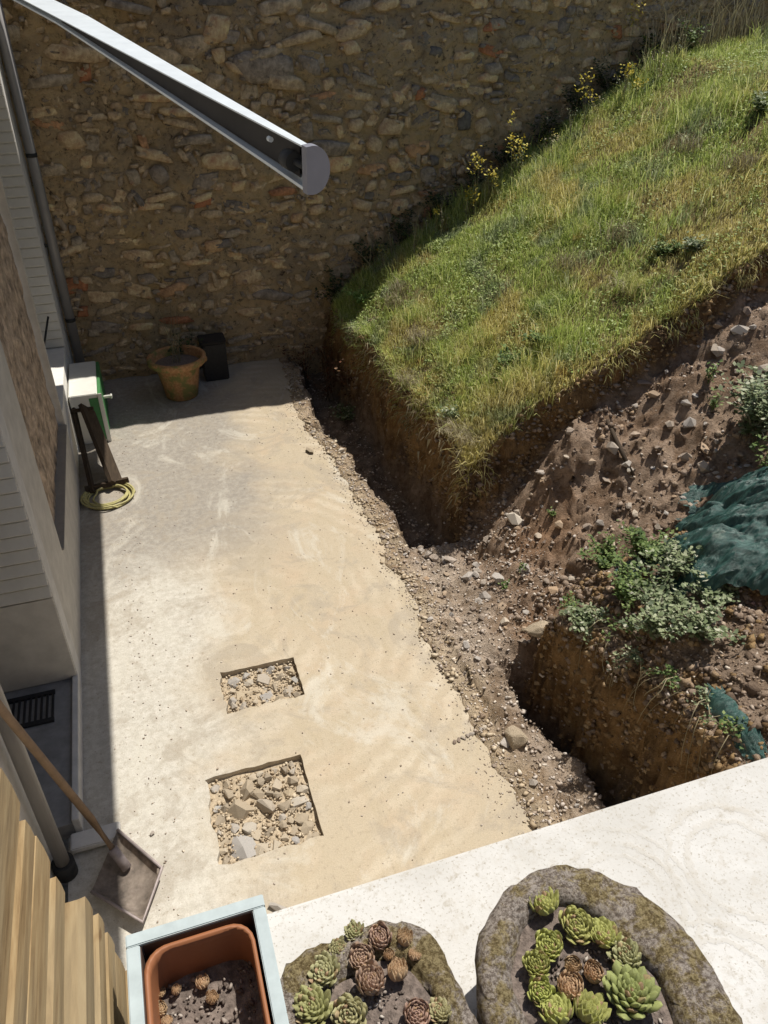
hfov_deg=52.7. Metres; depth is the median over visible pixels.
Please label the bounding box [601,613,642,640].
hanging weed
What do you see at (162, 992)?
houseleek
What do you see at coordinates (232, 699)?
rubble stone
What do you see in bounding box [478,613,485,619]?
loose stone
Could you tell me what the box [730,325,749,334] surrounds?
loose stone
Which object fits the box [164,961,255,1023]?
soil grit
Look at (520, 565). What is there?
grass tuft
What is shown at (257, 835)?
rubble stone
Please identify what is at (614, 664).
trailing stems
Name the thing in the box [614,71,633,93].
stalky weed
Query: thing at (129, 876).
shovel
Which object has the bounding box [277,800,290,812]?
rubble stone
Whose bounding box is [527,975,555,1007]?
houseleek
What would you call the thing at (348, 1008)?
houseleek
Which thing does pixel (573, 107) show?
wall weed
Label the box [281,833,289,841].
rubble stone
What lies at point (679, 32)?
wall weed
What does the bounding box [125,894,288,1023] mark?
window box
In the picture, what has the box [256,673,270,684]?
rubble stone
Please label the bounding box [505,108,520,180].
flowering weed
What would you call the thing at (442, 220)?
stalky weed
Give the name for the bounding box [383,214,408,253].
dry weed
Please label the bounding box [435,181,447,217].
dry weed
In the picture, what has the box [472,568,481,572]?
loose stone
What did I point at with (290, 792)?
rubble stone
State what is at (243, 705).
rubble stone
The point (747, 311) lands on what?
loose stone
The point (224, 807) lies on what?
rubble stone
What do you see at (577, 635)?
trailing stems
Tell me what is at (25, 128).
downpipe
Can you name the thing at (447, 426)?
straw tuft
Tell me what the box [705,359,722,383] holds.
grass tuft
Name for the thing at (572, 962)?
houseleek
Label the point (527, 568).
loose stone
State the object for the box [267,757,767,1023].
coping slab
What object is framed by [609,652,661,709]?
trailing stems
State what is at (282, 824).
rubble stone
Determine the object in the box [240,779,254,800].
rubble stone
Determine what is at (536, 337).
bank weed
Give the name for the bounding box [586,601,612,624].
hanging weed
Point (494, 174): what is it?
flowering weed
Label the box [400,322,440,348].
straw tuft
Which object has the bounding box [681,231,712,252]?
bank weed
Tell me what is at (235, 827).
rubble stone
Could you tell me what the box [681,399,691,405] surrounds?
loose stone
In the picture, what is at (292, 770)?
rubble stone
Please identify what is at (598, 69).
wall weed
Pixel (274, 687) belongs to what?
rubble stone
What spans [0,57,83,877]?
house
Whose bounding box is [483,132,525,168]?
wall weed
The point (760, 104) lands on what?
bank weed
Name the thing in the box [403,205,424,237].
dry weed
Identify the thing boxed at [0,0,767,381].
stone wall
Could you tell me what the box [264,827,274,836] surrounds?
rubble stone
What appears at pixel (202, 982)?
houseleek
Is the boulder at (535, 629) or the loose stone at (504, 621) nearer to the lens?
the boulder at (535, 629)
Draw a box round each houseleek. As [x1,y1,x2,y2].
[158,1000,167,1017]
[159,986,165,997]
[161,1014,172,1023]
[171,983,180,995]
[195,973,209,989]
[205,989,218,1004]
[292,983,332,1023]
[307,950,340,987]
[328,935,346,954]
[328,992,367,1023]
[344,919,363,940]
[349,941,374,971]
[355,959,385,995]
[368,921,391,949]
[383,948,394,960]
[387,956,407,981]
[397,927,412,946]
[403,997,430,1023]
[408,946,421,960]
[424,996,451,1023]
[522,947,549,976]
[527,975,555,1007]
[528,886,558,915]
[535,928,562,961]
[538,992,573,1023]
[557,969,583,1000]
[558,905,593,944]
[564,955,581,971]
[573,989,611,1023]
[583,959,603,983]
[588,916,621,948]
[602,960,662,1020]
[606,935,641,969]
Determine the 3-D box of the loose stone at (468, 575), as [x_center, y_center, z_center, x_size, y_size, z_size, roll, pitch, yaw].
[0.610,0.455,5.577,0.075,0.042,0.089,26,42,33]
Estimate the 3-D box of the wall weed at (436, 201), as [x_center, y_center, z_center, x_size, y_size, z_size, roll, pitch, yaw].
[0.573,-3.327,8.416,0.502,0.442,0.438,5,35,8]
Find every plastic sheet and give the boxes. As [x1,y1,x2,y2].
[615,466,767,595]
[698,683,767,763]
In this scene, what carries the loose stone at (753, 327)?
on the soil
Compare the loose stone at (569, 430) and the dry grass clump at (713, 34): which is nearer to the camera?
the loose stone at (569, 430)
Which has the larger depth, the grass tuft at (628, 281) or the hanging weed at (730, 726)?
the grass tuft at (628, 281)
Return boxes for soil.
[279,48,767,829]
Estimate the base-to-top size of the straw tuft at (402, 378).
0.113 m
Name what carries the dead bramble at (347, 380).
on the soil
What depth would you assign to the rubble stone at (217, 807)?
4.12 m
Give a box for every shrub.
[718,359,767,444]
[748,432,767,466]
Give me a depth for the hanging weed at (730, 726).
3.38 m
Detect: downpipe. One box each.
[0,0,84,362]
[0,684,77,882]
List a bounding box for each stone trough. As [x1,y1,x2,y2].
[280,920,477,1023]
[474,865,742,1023]
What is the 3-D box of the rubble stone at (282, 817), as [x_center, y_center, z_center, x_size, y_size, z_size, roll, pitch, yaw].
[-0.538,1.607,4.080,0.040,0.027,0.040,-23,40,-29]
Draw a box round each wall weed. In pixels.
[311,265,346,304]
[350,234,396,265]
[386,207,416,245]
[415,183,460,221]
[451,161,489,193]
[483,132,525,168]
[526,106,563,146]
[561,78,589,118]
[588,54,627,94]
[629,27,668,65]
[659,14,700,52]
[677,18,710,51]
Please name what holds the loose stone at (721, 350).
on the soil
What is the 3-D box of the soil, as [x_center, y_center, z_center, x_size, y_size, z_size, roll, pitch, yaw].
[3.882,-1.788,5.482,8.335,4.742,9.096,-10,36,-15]
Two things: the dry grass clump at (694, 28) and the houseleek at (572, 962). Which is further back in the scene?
the dry grass clump at (694, 28)
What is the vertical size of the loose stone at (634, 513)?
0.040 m
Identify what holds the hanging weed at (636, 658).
hanging from the soil
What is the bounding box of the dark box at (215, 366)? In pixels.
[197,332,229,381]
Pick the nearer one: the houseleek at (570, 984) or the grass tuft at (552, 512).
the houseleek at (570, 984)
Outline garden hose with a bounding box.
[80,483,135,509]
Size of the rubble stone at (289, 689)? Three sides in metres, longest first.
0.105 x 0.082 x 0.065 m
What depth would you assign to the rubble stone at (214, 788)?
4.23 m
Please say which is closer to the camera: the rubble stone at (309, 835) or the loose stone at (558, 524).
the rubble stone at (309, 835)
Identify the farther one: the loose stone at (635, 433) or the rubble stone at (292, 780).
the loose stone at (635, 433)
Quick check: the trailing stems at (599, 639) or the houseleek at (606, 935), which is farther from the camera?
the trailing stems at (599, 639)
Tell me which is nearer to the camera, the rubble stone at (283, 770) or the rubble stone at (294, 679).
the rubble stone at (283, 770)
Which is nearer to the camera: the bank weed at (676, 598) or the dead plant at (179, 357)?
the bank weed at (676, 598)
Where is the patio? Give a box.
[68,358,535,970]
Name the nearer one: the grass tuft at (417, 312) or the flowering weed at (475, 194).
the grass tuft at (417, 312)
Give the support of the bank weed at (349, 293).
on the soil
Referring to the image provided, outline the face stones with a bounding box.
[334,253,767,794]
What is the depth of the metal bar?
1.15 m
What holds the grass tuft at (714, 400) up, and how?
on the soil
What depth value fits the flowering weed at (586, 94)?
7.86 m
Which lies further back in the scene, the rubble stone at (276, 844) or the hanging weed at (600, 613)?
the hanging weed at (600, 613)
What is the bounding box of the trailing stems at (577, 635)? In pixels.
[553,601,593,667]
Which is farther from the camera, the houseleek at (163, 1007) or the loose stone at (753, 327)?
the loose stone at (753, 327)
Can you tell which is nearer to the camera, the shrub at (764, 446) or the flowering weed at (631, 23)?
the shrub at (764, 446)
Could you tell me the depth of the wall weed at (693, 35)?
8.06 m
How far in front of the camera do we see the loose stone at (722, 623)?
3.92 m
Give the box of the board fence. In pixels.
[0,768,129,1023]
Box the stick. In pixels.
[606,419,634,475]
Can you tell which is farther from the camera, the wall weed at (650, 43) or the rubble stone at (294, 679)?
the wall weed at (650, 43)
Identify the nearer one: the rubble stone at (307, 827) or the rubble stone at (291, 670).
the rubble stone at (307, 827)
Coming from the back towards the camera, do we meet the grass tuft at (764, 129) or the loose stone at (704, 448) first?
the grass tuft at (764, 129)
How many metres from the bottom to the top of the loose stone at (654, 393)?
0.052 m
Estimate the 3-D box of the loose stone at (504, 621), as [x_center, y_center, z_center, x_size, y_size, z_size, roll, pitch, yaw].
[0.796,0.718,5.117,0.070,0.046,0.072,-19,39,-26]
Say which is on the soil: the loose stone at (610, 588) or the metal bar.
the loose stone at (610, 588)
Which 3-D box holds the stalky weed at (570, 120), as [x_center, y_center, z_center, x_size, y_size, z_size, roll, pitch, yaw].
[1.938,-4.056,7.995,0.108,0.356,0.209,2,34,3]
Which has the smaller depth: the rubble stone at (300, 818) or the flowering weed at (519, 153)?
the rubble stone at (300, 818)
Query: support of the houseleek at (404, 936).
in the stone trough at (429, 975)
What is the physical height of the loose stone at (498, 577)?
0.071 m
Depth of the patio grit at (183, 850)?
5.04 m
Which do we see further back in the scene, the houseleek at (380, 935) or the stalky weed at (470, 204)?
the stalky weed at (470, 204)
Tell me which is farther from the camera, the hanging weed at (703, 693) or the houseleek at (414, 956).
the hanging weed at (703, 693)
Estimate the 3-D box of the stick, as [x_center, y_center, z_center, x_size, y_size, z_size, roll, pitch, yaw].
[1.645,-0.453,5.415,0.034,0.221,0.451,-8,35,-12]
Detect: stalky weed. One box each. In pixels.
[440,207,447,234]
[457,185,480,217]
[482,167,501,191]
[515,150,523,172]
[540,128,563,156]
[567,102,577,134]
[589,92,603,113]
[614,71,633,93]
[651,51,668,77]
[673,27,684,56]
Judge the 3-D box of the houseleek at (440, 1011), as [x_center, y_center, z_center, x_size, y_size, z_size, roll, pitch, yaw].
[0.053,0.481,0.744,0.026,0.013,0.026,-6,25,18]
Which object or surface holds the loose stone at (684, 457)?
on the soil
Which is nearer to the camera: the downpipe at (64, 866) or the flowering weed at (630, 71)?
the downpipe at (64, 866)
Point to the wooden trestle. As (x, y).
(103, 450)
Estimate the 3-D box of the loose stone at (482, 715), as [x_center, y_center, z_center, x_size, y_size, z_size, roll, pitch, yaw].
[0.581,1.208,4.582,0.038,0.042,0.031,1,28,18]
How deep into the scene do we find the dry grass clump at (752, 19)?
8.30 m
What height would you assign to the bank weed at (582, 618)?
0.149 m
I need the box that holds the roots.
[339,311,463,517]
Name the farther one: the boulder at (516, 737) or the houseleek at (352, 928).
the boulder at (516, 737)
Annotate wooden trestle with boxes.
[71,403,128,492]
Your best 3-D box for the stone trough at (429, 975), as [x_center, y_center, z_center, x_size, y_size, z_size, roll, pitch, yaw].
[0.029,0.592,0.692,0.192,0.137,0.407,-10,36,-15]
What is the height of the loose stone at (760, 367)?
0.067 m
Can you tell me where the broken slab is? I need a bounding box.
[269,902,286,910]
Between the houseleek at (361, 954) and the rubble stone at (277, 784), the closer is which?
the houseleek at (361, 954)
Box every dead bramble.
[277,343,315,385]
[311,330,332,379]
[331,347,362,402]
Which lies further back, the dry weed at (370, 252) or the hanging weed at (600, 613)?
the dry weed at (370, 252)
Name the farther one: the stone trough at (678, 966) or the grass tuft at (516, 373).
the grass tuft at (516, 373)
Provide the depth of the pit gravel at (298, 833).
4.20 m
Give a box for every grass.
[330,12,767,475]
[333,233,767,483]
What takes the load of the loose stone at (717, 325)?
on the soil
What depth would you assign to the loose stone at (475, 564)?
5.65 m
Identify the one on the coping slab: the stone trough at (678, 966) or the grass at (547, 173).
the stone trough at (678, 966)
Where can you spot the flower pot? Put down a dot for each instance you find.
(179, 381)
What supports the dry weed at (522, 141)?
on the soil
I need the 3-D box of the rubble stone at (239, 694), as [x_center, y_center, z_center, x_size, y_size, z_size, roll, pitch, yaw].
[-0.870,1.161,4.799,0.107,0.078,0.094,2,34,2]
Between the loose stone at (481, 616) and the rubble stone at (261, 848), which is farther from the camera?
the loose stone at (481, 616)
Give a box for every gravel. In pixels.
[209,661,321,863]
[282,361,612,828]
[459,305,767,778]
[687,532,767,618]
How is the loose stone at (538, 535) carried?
on the soil
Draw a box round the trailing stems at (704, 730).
[673,699,732,774]
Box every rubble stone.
[210,784,219,792]
[213,806,220,812]
[215,814,227,825]
[218,837,231,847]
[220,847,227,855]
[221,803,228,812]
[222,780,229,788]
[222,789,234,799]
[223,854,230,863]
[227,677,239,688]
[227,799,254,821]
[228,697,236,705]
[230,823,239,832]
[231,702,236,708]
[231,834,255,860]
[236,691,252,700]
[239,702,247,709]
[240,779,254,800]
[242,673,250,679]
[242,822,256,834]
[244,679,253,685]
[247,773,257,780]
[251,789,264,798]
[251,829,263,839]
[255,842,272,856]
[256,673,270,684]
[256,771,263,776]
[256,777,264,785]
[256,799,275,813]
[259,690,272,702]
[264,773,271,781]
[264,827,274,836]
[266,666,274,674]
[266,791,273,795]
[272,683,279,692]
[272,778,281,790]
[272,840,281,849]
[273,791,281,797]
[274,673,288,681]
[275,695,283,700]
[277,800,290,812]
[278,814,286,820]
[279,820,286,828]
[280,766,286,774]
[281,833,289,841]
[283,685,293,696]
[283,788,294,799]
[287,667,294,675]
[287,775,297,786]
[287,816,293,824]
[289,767,294,775]
[290,676,298,682]
[290,826,299,835]
[291,795,308,807]
[291,836,299,843]
[294,813,308,825]
[296,785,309,793]
[301,821,313,834]
[305,802,311,810]
[305,832,311,840]
[312,832,319,836]
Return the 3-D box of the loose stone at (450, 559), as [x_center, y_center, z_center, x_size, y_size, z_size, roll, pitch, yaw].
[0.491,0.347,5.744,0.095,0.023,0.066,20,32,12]
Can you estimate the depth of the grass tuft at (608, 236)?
6.36 m
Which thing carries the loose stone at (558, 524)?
on the soil
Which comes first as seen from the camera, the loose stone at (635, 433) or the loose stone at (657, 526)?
the loose stone at (657, 526)
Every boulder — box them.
[504,725,527,749]
[518,620,547,637]
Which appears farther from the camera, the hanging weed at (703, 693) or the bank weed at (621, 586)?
the bank weed at (621, 586)
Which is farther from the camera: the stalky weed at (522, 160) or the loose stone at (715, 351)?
the stalky weed at (522, 160)
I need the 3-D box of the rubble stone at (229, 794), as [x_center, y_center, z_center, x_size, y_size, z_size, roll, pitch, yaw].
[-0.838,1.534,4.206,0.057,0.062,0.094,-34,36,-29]
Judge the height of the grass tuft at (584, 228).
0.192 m
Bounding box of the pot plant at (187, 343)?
[167,326,205,368]
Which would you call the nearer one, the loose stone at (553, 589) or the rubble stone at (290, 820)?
the rubble stone at (290, 820)
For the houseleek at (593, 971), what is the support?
in the stone trough at (678, 966)
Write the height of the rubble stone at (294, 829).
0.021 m
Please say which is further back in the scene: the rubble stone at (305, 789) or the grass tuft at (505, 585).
the grass tuft at (505, 585)
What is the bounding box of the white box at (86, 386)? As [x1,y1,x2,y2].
[68,361,111,443]
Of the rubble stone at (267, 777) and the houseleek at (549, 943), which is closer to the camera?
the houseleek at (549, 943)
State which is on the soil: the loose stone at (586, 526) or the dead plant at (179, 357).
the loose stone at (586, 526)
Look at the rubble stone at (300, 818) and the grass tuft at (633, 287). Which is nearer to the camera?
the rubble stone at (300, 818)
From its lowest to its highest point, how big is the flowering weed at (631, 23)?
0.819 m
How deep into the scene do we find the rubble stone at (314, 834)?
4.00 m
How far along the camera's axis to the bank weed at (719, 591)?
4.07 m
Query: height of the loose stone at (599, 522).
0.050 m
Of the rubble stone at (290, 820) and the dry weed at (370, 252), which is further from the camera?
the dry weed at (370, 252)
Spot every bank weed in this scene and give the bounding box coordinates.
[329,403,358,420]
[342,287,372,303]
[435,404,462,421]
[497,344,523,367]
[518,327,553,347]
[559,603,594,643]
[577,534,626,570]
[607,554,662,612]
[614,582,688,642]
[616,519,679,563]
[625,570,699,620]
[630,533,710,580]
[638,230,683,257]
[653,594,754,644]
[680,580,743,605]
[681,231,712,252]
[749,91,767,116]
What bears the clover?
on the soil
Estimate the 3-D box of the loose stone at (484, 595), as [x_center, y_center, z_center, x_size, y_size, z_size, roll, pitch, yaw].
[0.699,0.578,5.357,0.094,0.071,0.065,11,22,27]
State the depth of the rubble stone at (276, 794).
4.18 m
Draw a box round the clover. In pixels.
[337,35,767,407]
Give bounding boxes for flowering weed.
[464,185,479,211]
[466,145,485,209]
[488,165,504,199]
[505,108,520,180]
[505,135,529,173]
[575,68,597,130]
[620,2,645,76]
[620,62,634,96]
[630,73,648,94]
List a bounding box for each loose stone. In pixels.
[424,550,431,557]
[429,554,438,561]
[443,556,455,562]
[454,617,463,625]
[461,571,472,580]
[462,640,469,647]
[472,562,479,567]
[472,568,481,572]
[473,571,478,577]
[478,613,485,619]
[479,591,490,599]
[479,712,485,718]
[487,658,492,663]
[487,663,494,668]
[492,572,503,583]
[498,602,506,609]
[500,617,508,624]
[500,738,509,747]
[506,512,521,525]
[520,638,527,645]
[521,563,529,571]
[529,779,537,785]
[534,532,541,537]
[536,470,544,473]
[548,586,557,594]
[555,520,562,528]
[566,427,573,434]
[582,523,591,529]
[589,458,596,464]
[591,566,603,573]
[595,519,603,525]
[606,442,618,454]
[607,586,614,591]
[621,460,631,466]
[625,502,631,508]
[630,431,640,436]
[632,509,637,516]
[637,379,650,383]
[648,390,659,397]
[655,523,660,530]
[665,421,673,428]
[680,452,692,461]
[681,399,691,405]
[683,417,695,427]
[697,460,709,472]
[701,442,711,453]
[711,344,723,356]
[712,321,722,328]
[717,346,724,353]
[717,621,725,625]
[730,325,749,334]
[742,306,751,316]
[748,324,756,329]
[757,364,767,371]
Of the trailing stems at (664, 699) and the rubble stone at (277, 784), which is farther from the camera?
the rubble stone at (277, 784)
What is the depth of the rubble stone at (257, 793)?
4.18 m
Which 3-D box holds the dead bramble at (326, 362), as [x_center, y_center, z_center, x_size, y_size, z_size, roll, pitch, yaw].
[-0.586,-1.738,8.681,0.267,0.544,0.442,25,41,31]
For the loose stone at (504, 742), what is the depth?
4.42 m
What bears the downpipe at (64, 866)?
attached to the house
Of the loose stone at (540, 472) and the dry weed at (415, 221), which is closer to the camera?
the loose stone at (540, 472)
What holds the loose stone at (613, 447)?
on the soil
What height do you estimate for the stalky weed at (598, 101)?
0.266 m
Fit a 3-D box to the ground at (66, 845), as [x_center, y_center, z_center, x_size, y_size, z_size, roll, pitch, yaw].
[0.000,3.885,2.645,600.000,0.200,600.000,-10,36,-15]
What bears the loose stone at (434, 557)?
on the soil
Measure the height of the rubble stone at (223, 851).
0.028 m
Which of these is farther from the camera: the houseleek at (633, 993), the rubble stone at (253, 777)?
the rubble stone at (253, 777)
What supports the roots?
on the soil
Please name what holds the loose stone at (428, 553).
on the soil
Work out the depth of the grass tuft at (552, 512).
5.48 m
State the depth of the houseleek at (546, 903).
0.82 m
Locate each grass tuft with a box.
[372,285,408,310]
[385,274,414,295]
[400,298,442,326]
[435,338,484,369]
[465,317,506,348]
[495,356,543,396]
[498,579,509,588]
[519,562,526,571]
[542,243,587,274]
[546,507,555,516]
[558,218,605,240]
[594,217,642,244]
[597,531,618,548]
[604,270,656,302]
[606,266,653,297]
[657,132,717,154]
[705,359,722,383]
[709,387,723,412]
[713,146,767,172]
[754,114,767,137]
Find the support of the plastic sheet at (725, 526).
on the soil
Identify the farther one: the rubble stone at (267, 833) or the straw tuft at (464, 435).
the straw tuft at (464, 435)
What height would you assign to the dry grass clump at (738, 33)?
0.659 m
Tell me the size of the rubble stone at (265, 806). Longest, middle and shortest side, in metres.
0.123 x 0.108 x 0.086 m
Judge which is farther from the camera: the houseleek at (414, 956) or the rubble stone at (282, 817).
the rubble stone at (282, 817)
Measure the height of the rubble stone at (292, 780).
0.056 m
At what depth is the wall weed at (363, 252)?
8.50 m
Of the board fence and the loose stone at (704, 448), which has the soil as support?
the loose stone at (704, 448)
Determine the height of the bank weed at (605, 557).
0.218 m
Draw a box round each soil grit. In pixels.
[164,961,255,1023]
[346,988,409,1023]
[535,934,663,1023]
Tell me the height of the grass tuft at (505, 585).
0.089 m
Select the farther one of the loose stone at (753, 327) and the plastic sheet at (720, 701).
the loose stone at (753, 327)
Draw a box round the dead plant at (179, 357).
[156,308,180,363]
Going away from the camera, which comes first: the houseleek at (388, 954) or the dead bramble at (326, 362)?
the houseleek at (388, 954)
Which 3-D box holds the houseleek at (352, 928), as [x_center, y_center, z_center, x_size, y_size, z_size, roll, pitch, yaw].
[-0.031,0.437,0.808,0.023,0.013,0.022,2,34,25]
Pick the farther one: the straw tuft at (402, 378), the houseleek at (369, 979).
the straw tuft at (402, 378)
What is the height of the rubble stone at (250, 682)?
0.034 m
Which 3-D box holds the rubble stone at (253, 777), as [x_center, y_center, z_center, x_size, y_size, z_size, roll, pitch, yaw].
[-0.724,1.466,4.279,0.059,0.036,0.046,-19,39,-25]
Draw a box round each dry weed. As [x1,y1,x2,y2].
[351,232,387,267]
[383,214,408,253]
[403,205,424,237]
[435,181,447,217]
[514,118,532,161]
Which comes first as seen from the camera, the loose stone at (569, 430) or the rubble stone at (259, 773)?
the rubble stone at (259, 773)
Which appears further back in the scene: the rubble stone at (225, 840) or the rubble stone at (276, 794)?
the rubble stone at (276, 794)
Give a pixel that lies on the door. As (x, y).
(94, 402)
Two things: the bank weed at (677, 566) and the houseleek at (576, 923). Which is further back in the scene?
the bank weed at (677, 566)
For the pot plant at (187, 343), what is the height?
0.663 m
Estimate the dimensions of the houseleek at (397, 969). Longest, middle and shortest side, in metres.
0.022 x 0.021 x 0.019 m
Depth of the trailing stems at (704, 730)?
3.48 m
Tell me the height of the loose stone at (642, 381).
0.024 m
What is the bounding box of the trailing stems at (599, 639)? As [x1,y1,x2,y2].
[580,620,617,670]
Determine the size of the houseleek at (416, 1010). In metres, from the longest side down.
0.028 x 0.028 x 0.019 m
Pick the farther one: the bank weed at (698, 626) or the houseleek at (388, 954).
the bank weed at (698, 626)
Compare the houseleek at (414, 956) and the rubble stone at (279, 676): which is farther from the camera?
the rubble stone at (279, 676)
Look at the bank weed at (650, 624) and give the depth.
3.96 m
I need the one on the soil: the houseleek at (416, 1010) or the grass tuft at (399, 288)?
the grass tuft at (399, 288)
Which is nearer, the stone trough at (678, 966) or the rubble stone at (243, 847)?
the stone trough at (678, 966)
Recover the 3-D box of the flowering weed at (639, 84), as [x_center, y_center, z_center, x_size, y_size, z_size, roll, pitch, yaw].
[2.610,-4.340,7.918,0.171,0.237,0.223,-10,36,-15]
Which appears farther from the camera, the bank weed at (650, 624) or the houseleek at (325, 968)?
the bank weed at (650, 624)
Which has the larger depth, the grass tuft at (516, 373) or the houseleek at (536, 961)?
the grass tuft at (516, 373)
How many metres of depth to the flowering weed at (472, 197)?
8.05 m
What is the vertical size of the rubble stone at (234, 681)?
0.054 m
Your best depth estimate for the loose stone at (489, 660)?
4.84 m
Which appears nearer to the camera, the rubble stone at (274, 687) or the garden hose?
the rubble stone at (274, 687)
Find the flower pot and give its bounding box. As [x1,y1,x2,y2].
[146,345,206,400]
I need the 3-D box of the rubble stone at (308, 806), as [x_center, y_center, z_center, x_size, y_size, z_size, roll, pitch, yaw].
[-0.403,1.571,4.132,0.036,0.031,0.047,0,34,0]
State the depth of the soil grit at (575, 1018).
0.78 m
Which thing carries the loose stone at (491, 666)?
on the soil
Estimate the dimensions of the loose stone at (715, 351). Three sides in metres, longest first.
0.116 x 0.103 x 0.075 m
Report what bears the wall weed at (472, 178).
on the soil
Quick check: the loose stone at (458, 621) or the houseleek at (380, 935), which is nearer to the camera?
the houseleek at (380, 935)
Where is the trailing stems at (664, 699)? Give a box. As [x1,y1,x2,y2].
[640,677,701,768]
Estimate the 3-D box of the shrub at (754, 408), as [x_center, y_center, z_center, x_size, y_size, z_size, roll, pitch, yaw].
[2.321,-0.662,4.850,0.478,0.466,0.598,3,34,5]
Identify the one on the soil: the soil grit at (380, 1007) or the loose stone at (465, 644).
the loose stone at (465, 644)
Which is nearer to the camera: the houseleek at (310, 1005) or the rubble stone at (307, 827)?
the houseleek at (310, 1005)
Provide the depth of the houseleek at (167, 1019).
0.79 m
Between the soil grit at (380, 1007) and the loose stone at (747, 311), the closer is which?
the soil grit at (380, 1007)
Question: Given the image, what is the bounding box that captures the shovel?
[0,700,163,923]
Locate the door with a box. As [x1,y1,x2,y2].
[89,398,106,438]
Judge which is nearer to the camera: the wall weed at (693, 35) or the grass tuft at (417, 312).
the grass tuft at (417, 312)
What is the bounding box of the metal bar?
[13,0,329,194]
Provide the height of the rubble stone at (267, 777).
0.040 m
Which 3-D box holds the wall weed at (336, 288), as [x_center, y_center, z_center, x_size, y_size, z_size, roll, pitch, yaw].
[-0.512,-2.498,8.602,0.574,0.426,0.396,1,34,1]
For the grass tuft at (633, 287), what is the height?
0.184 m
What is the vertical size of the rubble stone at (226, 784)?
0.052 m
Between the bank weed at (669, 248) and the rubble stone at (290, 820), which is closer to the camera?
the rubble stone at (290, 820)
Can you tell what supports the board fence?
attached to the parapet
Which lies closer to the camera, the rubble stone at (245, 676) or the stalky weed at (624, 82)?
the rubble stone at (245, 676)
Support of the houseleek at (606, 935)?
in the stone trough at (678, 966)
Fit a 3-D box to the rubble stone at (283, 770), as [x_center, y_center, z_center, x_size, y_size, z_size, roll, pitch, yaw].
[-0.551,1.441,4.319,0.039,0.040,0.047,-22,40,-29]
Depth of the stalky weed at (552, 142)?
7.93 m
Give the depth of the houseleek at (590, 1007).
0.74 m
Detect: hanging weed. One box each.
[558,591,579,615]
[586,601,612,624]
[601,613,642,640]
[606,644,645,671]
[644,664,680,691]
[686,683,714,722]
[699,710,746,748]
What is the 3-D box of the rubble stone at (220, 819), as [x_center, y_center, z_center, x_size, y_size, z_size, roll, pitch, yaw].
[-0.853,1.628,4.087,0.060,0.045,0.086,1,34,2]
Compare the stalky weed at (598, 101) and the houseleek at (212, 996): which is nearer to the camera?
the houseleek at (212, 996)
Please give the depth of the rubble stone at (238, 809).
4.09 m
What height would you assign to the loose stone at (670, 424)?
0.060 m
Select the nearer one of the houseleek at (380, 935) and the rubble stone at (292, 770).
the houseleek at (380, 935)
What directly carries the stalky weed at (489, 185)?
on the soil
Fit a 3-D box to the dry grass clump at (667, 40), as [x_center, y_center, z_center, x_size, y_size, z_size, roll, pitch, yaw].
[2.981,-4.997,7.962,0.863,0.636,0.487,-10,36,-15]
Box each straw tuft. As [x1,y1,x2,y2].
[385,366,424,388]
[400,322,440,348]
[419,412,468,443]
[439,415,522,453]
[575,269,651,296]
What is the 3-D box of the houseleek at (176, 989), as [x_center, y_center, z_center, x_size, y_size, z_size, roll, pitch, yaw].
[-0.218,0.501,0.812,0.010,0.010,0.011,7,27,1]
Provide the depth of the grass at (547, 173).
6.79 m
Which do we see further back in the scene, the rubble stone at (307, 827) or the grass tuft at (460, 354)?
the grass tuft at (460, 354)
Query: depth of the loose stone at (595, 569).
4.99 m
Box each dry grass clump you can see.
[642,0,703,61]
[660,0,721,53]
[692,0,749,47]
[708,0,767,43]
[718,0,767,43]
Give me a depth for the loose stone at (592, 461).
5.44 m
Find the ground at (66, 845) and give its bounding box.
[61,838,68,902]
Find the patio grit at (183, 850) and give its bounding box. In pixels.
[98,393,531,932]
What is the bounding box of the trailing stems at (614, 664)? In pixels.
[585,635,637,686]
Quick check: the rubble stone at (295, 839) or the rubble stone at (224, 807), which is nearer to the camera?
the rubble stone at (295, 839)
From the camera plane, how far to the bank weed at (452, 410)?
6.09 m
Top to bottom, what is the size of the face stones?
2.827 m
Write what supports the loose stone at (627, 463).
on the soil

